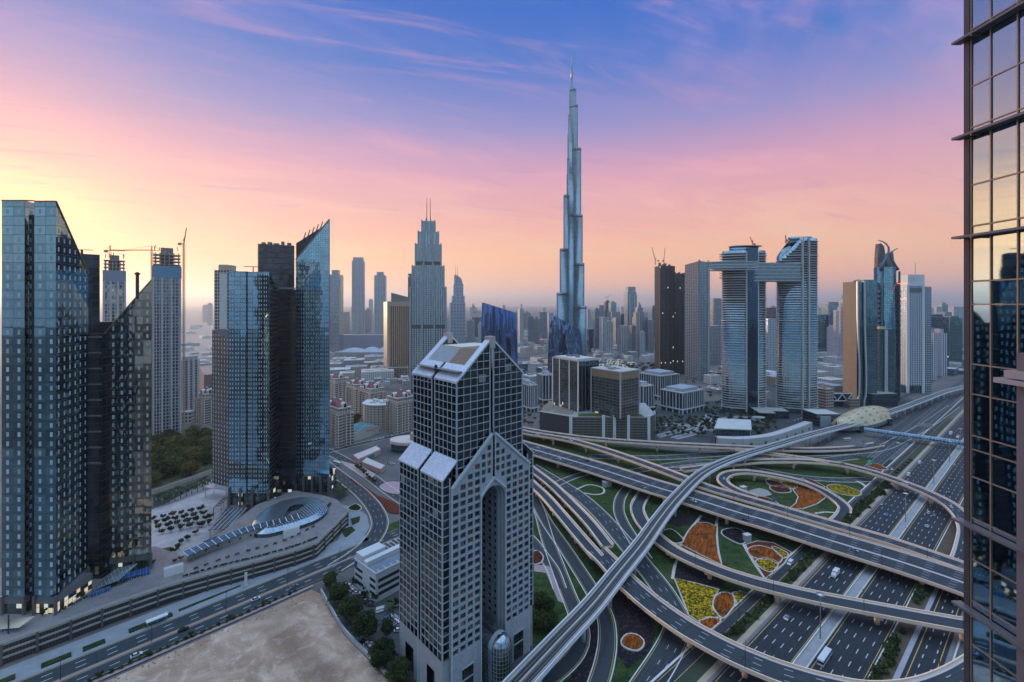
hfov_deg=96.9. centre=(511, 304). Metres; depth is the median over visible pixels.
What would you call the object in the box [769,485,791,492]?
flower bed
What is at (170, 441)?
park tree
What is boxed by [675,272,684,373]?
unfinished tower
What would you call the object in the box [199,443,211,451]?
park tree
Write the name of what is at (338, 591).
broadleaf tree
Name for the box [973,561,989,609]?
window pane
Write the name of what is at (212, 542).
solar pergola
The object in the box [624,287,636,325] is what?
tower
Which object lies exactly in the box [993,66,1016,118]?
window pane
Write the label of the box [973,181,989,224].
window pane
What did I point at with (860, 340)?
kinked tower
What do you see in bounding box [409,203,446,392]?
stepped tower
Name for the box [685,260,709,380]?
ribbed tower
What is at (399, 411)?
apartment block
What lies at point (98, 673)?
street tree
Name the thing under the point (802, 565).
shrub
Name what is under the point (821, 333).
tower
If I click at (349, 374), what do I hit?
hall
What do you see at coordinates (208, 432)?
park tree
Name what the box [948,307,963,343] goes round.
tower
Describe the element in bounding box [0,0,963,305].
sky
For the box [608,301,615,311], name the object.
tower
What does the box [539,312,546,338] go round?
tower
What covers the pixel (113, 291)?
unfinished tower
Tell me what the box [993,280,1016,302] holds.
window pane
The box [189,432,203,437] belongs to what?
park tree
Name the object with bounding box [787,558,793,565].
van
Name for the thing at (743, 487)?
kiosk
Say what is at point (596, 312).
tower
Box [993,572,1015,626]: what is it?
window pane
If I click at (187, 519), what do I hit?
street tree
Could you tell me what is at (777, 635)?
road
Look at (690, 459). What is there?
road sign
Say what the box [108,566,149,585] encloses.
blue screen
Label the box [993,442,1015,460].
window pane
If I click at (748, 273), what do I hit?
bridge towers
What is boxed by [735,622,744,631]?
shrub
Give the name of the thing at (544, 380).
office block
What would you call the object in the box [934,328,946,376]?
tower
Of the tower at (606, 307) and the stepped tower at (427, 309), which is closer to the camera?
the stepped tower at (427, 309)
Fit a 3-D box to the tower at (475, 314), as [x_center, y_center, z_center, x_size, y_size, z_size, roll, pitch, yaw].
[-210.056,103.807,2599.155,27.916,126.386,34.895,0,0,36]
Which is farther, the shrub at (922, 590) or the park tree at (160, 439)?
the park tree at (160, 439)
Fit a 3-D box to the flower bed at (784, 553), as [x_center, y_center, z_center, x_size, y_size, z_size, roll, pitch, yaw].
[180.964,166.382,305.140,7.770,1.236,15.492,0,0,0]
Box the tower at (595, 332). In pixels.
[593,317,598,350]
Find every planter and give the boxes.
[58,605,70,612]
[69,599,79,606]
[78,595,88,602]
[121,578,130,584]
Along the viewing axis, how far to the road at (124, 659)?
232.72 m
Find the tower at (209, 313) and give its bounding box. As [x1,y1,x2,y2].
[207,303,212,324]
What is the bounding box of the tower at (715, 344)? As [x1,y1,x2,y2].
[710,325,720,364]
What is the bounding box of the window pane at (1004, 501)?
[993,485,1015,536]
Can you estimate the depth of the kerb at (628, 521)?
351.93 m
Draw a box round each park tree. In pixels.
[151,433,165,443]
[151,440,159,446]
[151,445,167,454]
[151,452,170,462]
[151,460,172,478]
[151,470,162,485]
[161,428,174,436]
[162,456,178,461]
[163,435,178,449]
[164,431,180,438]
[165,456,185,473]
[166,451,177,455]
[169,445,180,451]
[171,451,187,458]
[175,434,191,443]
[176,435,196,447]
[179,445,189,451]
[179,460,200,475]
[184,425,202,433]
[185,445,205,460]
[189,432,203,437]
[194,437,201,446]
[197,449,211,463]
[198,426,210,435]
[198,435,211,444]
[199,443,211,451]
[202,428,211,436]
[204,438,211,444]
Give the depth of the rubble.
218.84 m
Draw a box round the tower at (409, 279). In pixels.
[408,274,411,296]
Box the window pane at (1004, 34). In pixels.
[992,6,1016,75]
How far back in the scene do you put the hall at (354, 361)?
1168.32 m
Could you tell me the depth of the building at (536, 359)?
1279.62 m
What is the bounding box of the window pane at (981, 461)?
[973,450,989,481]
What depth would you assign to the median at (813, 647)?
268.26 m
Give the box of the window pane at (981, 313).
[973,305,989,364]
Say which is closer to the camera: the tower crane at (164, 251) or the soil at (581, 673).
the soil at (581, 673)
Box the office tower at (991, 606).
[951,0,1023,681]
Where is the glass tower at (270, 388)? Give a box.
[212,219,336,507]
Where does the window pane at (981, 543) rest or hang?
in the office tower at (991, 606)
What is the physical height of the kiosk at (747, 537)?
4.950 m
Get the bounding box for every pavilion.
[187,497,327,559]
[714,418,751,442]
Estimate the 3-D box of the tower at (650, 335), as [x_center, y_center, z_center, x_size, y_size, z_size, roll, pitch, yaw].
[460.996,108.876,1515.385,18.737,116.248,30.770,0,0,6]
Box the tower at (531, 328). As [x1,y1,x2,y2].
[528,316,533,341]
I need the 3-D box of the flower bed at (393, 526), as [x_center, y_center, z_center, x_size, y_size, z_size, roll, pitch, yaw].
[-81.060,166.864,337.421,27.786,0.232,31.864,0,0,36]
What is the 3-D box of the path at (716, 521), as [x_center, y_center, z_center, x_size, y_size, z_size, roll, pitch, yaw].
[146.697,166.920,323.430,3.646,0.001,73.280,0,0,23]
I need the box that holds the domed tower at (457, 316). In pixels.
[449,266,466,343]
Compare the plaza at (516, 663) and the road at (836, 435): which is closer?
the plaza at (516, 663)
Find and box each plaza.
[151,480,246,555]
[408,632,532,681]
[534,565,563,602]
[639,401,825,443]
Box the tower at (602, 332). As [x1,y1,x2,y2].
[599,317,608,351]
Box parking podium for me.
[0,490,348,666]
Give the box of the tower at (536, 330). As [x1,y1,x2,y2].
[534,316,538,343]
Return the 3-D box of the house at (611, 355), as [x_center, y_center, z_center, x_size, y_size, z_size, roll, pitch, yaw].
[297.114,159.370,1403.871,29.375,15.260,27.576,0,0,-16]
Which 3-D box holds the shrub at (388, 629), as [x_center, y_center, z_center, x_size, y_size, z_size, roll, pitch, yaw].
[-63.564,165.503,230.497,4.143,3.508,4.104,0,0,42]
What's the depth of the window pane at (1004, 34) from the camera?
18.49 m
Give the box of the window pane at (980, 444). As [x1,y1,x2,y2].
[973,436,989,452]
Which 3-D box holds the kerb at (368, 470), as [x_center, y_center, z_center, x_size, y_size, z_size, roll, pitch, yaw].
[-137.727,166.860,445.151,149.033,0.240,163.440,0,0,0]
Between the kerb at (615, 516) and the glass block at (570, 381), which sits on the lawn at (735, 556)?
the kerb at (615, 516)
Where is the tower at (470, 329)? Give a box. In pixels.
[466,319,474,341]
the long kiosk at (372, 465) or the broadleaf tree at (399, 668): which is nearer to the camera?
the broadleaf tree at (399, 668)
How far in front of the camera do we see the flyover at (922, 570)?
323.40 m
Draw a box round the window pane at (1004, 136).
[993,112,1016,178]
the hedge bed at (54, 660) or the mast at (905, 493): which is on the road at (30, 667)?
the hedge bed at (54, 660)
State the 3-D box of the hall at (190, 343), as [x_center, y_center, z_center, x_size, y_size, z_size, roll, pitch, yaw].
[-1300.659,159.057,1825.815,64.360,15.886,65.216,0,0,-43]
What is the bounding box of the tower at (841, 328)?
[839,295,842,356]
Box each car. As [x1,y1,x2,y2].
[130,651,142,658]
[178,626,188,632]
[251,596,260,601]
[367,602,375,606]
[784,615,790,620]
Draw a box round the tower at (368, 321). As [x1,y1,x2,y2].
[365,308,370,333]
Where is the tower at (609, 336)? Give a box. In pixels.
[606,320,612,353]
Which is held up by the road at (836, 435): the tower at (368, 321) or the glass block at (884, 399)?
the glass block at (884, 399)
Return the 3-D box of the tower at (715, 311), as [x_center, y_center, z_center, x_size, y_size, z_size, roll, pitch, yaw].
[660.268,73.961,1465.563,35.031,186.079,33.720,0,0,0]
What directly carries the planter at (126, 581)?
on the parking podium
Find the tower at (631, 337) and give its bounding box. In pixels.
[628,325,635,350]
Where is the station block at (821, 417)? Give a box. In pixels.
[803,409,840,426]
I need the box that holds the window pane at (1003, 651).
[992,615,1015,674]
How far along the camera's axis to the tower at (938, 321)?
1149.71 m
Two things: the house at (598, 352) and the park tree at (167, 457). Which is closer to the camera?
the park tree at (167, 457)
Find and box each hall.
[181,341,199,345]
[181,346,193,351]
[185,331,195,333]
[199,335,211,338]
[200,365,211,389]
[330,351,337,359]
[330,362,341,367]
[330,367,350,373]
[332,356,356,363]
[335,334,383,357]
[339,370,354,379]
[344,358,362,366]
[345,364,366,373]
[361,368,393,381]
[364,360,383,368]
[365,354,383,360]
[370,365,384,368]
[947,367,958,375]
[949,361,961,366]
[954,367,963,373]
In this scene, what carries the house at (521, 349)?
on the ground at (192, 316)
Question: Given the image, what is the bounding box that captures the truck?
[831,567,839,577]
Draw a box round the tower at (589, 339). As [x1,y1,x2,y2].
[587,329,592,351]
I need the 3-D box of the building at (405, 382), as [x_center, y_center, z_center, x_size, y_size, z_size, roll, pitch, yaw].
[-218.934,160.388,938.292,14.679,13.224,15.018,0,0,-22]
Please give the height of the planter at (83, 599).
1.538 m
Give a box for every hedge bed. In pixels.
[0,673,15,681]
[41,652,71,668]
[83,638,105,651]
[128,612,172,633]
[178,585,240,610]
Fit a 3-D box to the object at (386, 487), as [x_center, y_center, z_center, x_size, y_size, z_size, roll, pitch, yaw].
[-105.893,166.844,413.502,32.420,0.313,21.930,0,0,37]
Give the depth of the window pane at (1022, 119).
17.84 m
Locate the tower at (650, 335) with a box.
[646,319,653,353]
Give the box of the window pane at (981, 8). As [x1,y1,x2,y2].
[973,0,989,27]
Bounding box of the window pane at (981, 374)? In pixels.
[973,365,989,395]
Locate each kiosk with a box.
[353,446,380,463]
[362,458,384,473]
[602,480,611,486]
[739,485,746,490]
[742,532,751,542]
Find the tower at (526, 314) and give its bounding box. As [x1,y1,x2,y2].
[524,311,530,329]
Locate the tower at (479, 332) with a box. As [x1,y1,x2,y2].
[478,321,481,342]
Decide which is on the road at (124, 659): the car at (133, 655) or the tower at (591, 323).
the car at (133, 655)
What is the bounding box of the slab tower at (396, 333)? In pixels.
[384,293,408,377]
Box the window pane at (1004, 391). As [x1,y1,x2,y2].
[992,368,1015,400]
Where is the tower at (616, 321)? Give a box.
[612,317,620,344]
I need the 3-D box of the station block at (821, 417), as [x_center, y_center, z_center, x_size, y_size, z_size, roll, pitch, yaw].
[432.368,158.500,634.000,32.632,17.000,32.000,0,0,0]
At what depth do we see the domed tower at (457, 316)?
1267.34 m
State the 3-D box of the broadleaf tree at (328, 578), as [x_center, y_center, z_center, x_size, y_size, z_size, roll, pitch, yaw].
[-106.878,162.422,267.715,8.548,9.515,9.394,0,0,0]
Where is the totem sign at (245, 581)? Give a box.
[243,572,247,587]
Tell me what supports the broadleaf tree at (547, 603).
on the lawn at (735, 556)
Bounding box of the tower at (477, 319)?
[472,317,481,336]
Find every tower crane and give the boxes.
[104,245,123,257]
[118,246,166,430]
[178,228,186,435]
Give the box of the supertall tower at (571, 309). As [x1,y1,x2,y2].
[556,55,586,355]
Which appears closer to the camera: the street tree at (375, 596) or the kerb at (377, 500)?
the street tree at (375, 596)
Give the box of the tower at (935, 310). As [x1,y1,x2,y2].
[931,307,941,313]
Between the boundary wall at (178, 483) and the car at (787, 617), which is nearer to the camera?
the car at (787, 617)
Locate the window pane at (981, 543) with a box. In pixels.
[973,519,989,567]
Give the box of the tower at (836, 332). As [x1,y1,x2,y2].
[833,307,838,355]
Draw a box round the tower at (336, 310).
[330,270,342,351]
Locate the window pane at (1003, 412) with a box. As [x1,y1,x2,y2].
[992,399,1015,445]
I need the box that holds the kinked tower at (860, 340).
[843,279,876,408]
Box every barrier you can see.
[792,438,963,663]
[806,447,963,667]
[952,638,960,659]
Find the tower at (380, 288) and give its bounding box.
[374,272,386,333]
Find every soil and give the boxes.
[565,621,597,681]
[612,589,654,668]
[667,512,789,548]
[674,564,725,587]
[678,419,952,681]
[874,499,963,679]
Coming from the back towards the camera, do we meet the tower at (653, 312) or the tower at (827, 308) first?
the tower at (653, 312)
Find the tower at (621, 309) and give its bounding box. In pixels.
[620,306,623,318]
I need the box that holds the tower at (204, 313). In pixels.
[202,305,206,321]
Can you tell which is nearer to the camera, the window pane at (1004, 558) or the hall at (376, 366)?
the window pane at (1004, 558)
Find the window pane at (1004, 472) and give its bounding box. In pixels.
[992,456,1015,491]
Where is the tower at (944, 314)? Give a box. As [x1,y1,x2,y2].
[938,312,951,316]
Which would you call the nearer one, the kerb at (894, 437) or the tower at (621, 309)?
the kerb at (894, 437)
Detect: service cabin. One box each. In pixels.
[164,562,182,577]
[283,525,299,537]
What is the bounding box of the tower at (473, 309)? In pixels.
[470,306,476,318]
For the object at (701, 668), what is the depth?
240.41 m
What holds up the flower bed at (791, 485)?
on the lawn at (735, 556)
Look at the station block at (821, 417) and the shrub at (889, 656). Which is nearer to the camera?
the shrub at (889, 656)
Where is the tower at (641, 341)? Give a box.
[639,330,644,354]
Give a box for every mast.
[816,592,824,638]
[903,492,907,521]
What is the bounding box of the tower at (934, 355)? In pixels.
[931,328,937,379]
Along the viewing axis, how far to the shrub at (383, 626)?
232.75 m
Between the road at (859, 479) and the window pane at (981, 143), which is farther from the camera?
the road at (859, 479)
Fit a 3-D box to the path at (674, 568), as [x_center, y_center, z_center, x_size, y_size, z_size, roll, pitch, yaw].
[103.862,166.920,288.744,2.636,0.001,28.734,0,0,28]
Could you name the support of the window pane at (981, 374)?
in the office tower at (991, 606)
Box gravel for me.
[749,488,771,496]
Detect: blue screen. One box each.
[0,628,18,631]
[90,585,110,597]
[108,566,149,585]
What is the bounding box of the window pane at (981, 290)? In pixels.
[973,281,989,302]
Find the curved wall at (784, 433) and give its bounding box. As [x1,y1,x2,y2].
[716,421,811,449]
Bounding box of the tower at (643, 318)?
[632,302,645,349]
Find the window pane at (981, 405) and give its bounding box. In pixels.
[973,395,989,438]
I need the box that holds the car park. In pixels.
[324,578,409,681]
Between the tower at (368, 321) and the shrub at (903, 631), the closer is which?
the shrub at (903, 631)
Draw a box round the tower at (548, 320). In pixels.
[547,313,553,344]
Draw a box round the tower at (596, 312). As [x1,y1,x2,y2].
[594,308,599,316]
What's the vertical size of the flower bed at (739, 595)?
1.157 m
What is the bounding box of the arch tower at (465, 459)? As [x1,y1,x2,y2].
[398,333,533,681]
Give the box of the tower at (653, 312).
[652,305,654,336]
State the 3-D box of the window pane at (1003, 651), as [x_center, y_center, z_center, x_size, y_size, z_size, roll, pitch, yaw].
[20.057,13.850,18.490,0.003,1.820,0.920,0,0,0]
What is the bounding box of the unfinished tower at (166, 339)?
[152,245,181,435]
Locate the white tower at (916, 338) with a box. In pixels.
[901,263,930,392]
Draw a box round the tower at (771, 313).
[766,308,775,318]
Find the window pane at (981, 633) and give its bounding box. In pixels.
[973,602,989,655]
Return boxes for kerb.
[327,480,371,565]
[330,456,398,503]
[330,462,388,570]
[333,450,398,491]
[533,507,598,681]
[533,509,567,613]
[533,535,566,587]
[536,464,688,681]
[538,496,590,681]
[539,498,616,681]
[568,493,663,681]
[593,455,855,461]
[598,451,842,457]
[613,486,629,542]
[624,489,651,557]
[628,459,858,477]
[638,463,870,481]
[759,406,959,457]
[778,405,947,452]
[868,497,963,676]
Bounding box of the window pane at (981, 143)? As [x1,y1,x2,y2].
[973,122,989,183]
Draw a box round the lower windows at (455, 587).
[453,534,527,655]
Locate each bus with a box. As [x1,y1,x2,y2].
[333,460,341,465]
[817,646,831,667]
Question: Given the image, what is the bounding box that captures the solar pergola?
[183,513,301,561]
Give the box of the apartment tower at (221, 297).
[214,265,235,329]
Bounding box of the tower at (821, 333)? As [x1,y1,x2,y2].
[817,314,825,351]
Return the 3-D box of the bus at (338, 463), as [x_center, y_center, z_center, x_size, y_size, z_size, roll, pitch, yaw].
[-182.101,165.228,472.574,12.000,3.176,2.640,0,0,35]
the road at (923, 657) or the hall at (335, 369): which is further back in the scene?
the hall at (335, 369)
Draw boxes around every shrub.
[380,622,388,631]
[383,626,390,634]
[729,625,738,634]
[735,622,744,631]
[746,617,753,623]
[751,613,759,618]
[762,598,770,604]
[765,593,773,600]
[800,563,806,570]
[867,673,875,679]
[870,663,883,675]
[870,672,883,679]
[876,661,889,673]
[881,652,896,664]
[882,641,893,647]
[882,659,894,667]
[885,646,897,656]
[887,632,901,642]
[890,641,900,651]
[899,627,907,634]
[911,592,922,600]
[912,596,920,603]
[917,588,928,594]
[918,586,928,593]
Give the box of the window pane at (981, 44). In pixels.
[973,22,989,84]
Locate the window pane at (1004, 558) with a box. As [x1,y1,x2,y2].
[992,528,1015,581]
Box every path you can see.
[576,484,604,494]
[671,559,678,578]
[679,515,702,545]
[715,516,721,563]
[742,544,763,577]
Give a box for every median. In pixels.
[55,537,397,681]
[794,440,963,666]
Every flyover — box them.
[523,426,884,453]
[523,429,963,570]
[523,440,963,596]
[533,465,613,548]
[533,479,603,559]
[587,547,963,681]
[630,491,963,641]
[679,458,963,560]
[716,469,851,529]
[735,449,828,462]
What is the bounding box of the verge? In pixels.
[697,409,963,681]
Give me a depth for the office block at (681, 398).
707.22 m
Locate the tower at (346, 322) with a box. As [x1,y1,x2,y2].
[343,312,349,332]
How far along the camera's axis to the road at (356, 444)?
548.15 m
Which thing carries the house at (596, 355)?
on the ground at (192, 316)
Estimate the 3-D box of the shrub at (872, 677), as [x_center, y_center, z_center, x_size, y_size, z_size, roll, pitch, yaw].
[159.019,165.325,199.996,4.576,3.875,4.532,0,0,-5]
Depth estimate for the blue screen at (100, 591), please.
245.79 m
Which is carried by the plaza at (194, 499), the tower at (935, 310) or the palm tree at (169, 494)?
the palm tree at (169, 494)
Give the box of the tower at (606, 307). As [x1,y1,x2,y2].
[604,300,609,316]
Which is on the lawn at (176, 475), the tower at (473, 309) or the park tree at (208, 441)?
the park tree at (208, 441)
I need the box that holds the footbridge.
[864,427,963,447]
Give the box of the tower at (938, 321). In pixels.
[931,314,948,366]
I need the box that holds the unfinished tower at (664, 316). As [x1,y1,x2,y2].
[655,263,674,372]
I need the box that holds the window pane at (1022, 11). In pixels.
[1020,0,1023,61]
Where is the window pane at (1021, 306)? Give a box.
[1020,305,1023,352]
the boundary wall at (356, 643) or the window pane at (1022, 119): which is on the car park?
the boundary wall at (356, 643)
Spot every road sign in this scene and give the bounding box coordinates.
[688,457,695,461]
[854,441,865,446]
[919,423,932,431]
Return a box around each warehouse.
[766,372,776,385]
[817,351,832,356]
[817,362,836,368]
[817,370,829,376]
[817,377,842,384]
[817,381,842,391]
[822,364,842,374]
[823,355,842,364]
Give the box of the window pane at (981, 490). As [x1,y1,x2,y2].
[973,478,989,524]
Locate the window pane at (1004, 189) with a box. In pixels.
[993,175,1016,221]
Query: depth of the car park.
238.93 m
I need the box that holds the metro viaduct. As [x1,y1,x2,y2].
[502,385,963,681]
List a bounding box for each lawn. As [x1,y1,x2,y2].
[151,426,211,487]
[523,437,893,681]
[532,573,564,648]
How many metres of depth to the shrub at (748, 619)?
237.94 m
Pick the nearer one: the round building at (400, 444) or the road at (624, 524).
the road at (624, 524)
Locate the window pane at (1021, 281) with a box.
[1020,280,1023,302]
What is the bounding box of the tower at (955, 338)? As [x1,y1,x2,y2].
[945,316,962,364]
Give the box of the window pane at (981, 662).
[973,646,989,681]
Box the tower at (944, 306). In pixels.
[937,301,947,311]
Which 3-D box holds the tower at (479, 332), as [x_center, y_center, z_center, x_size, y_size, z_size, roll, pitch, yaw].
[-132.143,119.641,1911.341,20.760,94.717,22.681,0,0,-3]
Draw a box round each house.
[518,346,525,352]
[525,341,533,348]
[534,346,542,353]
[593,351,605,356]
[593,353,600,357]
[602,353,614,358]
[624,355,632,361]
[627,351,637,356]
[640,354,649,361]
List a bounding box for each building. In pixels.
[198,355,211,359]
[200,351,211,355]
[200,362,211,365]
[354,537,398,602]
[374,376,382,381]
[378,380,389,385]
[386,378,396,382]
[390,432,412,453]
[397,377,408,383]
[402,378,408,385]
[518,361,530,370]
[523,372,536,383]
[528,361,542,371]
[530,356,543,362]
[536,367,541,372]
[540,401,655,439]
[704,374,720,383]
[705,386,721,393]
[817,385,833,409]
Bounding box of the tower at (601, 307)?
[597,305,603,316]
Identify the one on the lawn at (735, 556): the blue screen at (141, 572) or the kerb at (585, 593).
the kerb at (585, 593)
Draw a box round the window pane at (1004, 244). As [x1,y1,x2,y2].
[993,220,1016,278]
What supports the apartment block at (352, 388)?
on the ground at (192, 316)
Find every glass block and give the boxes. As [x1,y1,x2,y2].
[481,303,517,363]
[548,315,582,372]
[552,354,599,411]
[870,391,897,406]
[877,326,894,392]
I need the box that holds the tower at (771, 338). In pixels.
[766,318,776,369]
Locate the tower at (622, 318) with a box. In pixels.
[621,313,623,324]
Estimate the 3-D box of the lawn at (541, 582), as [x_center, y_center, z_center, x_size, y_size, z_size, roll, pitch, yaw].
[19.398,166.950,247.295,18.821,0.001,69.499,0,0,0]
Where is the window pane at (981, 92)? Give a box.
[973,79,989,125]
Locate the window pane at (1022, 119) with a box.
[1020,109,1023,170]
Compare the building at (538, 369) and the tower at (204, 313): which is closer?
the building at (538, 369)
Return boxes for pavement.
[92,585,312,681]
[337,504,368,552]
[341,461,374,476]
[650,397,963,681]
[707,412,963,681]
[892,555,949,678]
[945,610,963,663]
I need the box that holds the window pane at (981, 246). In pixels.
[973,224,989,279]
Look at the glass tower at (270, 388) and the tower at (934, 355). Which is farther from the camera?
the tower at (934, 355)
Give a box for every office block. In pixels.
[181,355,199,423]
[523,380,538,412]
[536,370,551,403]
[590,365,639,418]
[640,369,679,399]
[640,380,654,410]
[659,384,704,413]
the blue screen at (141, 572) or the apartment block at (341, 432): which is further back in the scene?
the apartment block at (341, 432)
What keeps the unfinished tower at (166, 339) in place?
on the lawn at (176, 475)
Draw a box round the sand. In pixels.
[106,590,387,681]
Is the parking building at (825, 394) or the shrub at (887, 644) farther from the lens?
the parking building at (825, 394)
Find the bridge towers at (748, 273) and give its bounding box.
[707,236,818,422]
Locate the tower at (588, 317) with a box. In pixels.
[587,309,590,328]
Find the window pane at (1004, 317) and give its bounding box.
[992,305,1016,368]
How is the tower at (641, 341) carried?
on the ground at (192, 316)
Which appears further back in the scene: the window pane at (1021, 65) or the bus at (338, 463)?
the bus at (338, 463)
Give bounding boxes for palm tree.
[151,494,158,503]
[159,495,168,504]
[166,493,174,502]
[383,602,395,615]
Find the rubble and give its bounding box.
[110,594,390,681]
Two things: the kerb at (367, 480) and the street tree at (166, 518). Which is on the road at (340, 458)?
the kerb at (367, 480)
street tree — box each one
[39,608,47,615]
[94,670,103,675]
[143,649,151,656]
[161,515,170,522]
[164,520,172,526]
[183,517,191,522]
[186,521,193,526]
[196,504,204,510]
[196,520,205,527]
[352,577,357,583]
[371,592,377,598]
[387,598,397,604]
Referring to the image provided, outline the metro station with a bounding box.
[831,406,892,432]
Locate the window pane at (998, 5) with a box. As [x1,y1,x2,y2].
[993,0,1016,15]
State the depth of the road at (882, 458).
591.05 m
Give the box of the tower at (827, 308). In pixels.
[821,302,838,350]
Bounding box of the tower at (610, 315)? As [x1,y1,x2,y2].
[607,312,619,319]
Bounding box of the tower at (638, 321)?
[636,311,640,355]
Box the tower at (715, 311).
[710,298,721,356]
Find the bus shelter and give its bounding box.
[146,612,167,628]
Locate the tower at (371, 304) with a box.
[369,299,372,328]
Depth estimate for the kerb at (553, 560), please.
294.43 m
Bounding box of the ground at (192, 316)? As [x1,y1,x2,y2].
[0,306,963,681]
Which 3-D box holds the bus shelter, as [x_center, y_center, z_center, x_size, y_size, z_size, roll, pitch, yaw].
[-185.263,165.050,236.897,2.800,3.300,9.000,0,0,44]
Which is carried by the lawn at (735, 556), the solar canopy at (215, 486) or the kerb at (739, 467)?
the kerb at (739, 467)
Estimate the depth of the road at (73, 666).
237.84 m
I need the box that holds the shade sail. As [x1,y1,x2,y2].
[0,615,34,633]
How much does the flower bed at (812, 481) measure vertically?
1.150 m
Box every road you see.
[0,532,369,681]
[19,529,398,681]
[60,564,353,681]
[328,462,387,570]
[329,432,410,452]
[329,448,398,502]
[533,494,589,681]
[533,497,615,681]
[533,536,565,587]
[534,465,687,681]
[544,472,587,490]
[588,451,857,460]
[614,486,650,558]
[630,460,871,481]
[654,398,963,681]
[655,416,762,436]
[666,424,713,430]
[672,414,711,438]
[712,413,963,681]
[749,405,952,457]
[809,449,963,679]
[812,363,963,446]
[854,377,963,457]
[863,389,963,470]
[900,589,963,677]
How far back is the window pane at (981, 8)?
19.44 m
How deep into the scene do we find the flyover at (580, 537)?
332.89 m
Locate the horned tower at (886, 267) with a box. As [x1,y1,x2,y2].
[874,240,900,400]
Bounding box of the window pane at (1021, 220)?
[1020,219,1023,277]
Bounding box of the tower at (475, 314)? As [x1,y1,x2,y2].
[471,311,478,318]
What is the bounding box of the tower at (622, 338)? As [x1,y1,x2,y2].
[617,325,627,354]
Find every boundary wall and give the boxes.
[152,469,211,493]
[320,588,386,674]
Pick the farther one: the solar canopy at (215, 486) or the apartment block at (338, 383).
the apartment block at (338, 383)
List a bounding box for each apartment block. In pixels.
[196,387,211,424]
[329,396,353,447]
[330,372,347,400]
[345,377,365,411]
[358,380,385,417]
[362,398,387,428]
[386,389,412,433]
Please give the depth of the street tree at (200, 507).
364.73 m
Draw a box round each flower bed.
[342,526,354,536]
[347,504,361,511]
[351,516,359,524]
[358,484,380,498]
[379,496,398,513]
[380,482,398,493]
[386,521,398,532]
[533,550,543,564]
[620,633,644,651]
[661,528,683,544]
[674,578,720,621]
[681,522,721,564]
[698,616,721,629]
[712,592,734,618]
[721,527,745,544]
[732,590,748,603]
[745,541,791,577]
[747,545,782,563]
[755,557,778,572]
[757,496,778,503]
[765,479,790,488]
[768,478,797,488]
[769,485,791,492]
[771,546,788,558]
[791,484,826,508]
[802,478,824,487]
[826,484,861,496]
[866,463,888,469]
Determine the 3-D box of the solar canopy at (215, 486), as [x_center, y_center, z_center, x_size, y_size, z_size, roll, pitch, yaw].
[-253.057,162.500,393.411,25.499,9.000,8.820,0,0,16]
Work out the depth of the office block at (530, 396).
706.69 m
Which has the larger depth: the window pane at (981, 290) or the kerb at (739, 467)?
the kerb at (739, 467)
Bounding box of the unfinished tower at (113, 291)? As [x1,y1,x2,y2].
[102,252,125,321]
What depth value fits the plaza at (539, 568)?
278.36 m
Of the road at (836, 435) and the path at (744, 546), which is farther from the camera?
the road at (836, 435)
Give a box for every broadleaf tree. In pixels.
[322,571,337,586]
[327,581,350,604]
[336,595,364,622]
[349,608,379,638]
[369,636,397,670]
[384,653,410,681]
[532,609,548,629]
[533,591,546,610]
[537,596,554,611]
[542,610,559,631]
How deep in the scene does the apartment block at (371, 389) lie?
666.37 m
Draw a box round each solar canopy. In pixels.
[90,563,137,591]
[205,483,226,496]
[207,507,246,530]
[212,497,227,517]
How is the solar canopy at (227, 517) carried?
on the plaza at (194, 499)
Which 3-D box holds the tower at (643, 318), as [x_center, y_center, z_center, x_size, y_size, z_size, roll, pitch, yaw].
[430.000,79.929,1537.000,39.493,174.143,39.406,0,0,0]
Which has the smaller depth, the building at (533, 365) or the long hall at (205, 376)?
the long hall at (205, 376)
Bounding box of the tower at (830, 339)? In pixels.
[827,325,832,353]
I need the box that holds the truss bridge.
[834,392,851,406]
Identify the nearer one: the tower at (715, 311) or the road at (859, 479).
the road at (859, 479)
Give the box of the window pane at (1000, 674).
[993,661,1015,681]
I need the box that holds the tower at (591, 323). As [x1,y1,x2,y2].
[590,318,592,328]
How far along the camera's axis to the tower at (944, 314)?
1501.32 m
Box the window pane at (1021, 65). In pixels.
[1020,63,1023,107]
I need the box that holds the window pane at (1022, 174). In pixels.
[1020,173,1023,216]
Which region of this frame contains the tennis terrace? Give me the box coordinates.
[354,421,378,440]
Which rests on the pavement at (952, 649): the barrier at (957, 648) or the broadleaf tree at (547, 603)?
the barrier at (957, 648)
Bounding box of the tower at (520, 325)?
[518,308,523,342]
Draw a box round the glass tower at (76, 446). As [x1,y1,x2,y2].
[0,200,151,615]
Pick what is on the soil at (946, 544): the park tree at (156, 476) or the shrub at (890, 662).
the shrub at (890, 662)
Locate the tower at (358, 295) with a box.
[352,257,364,333]

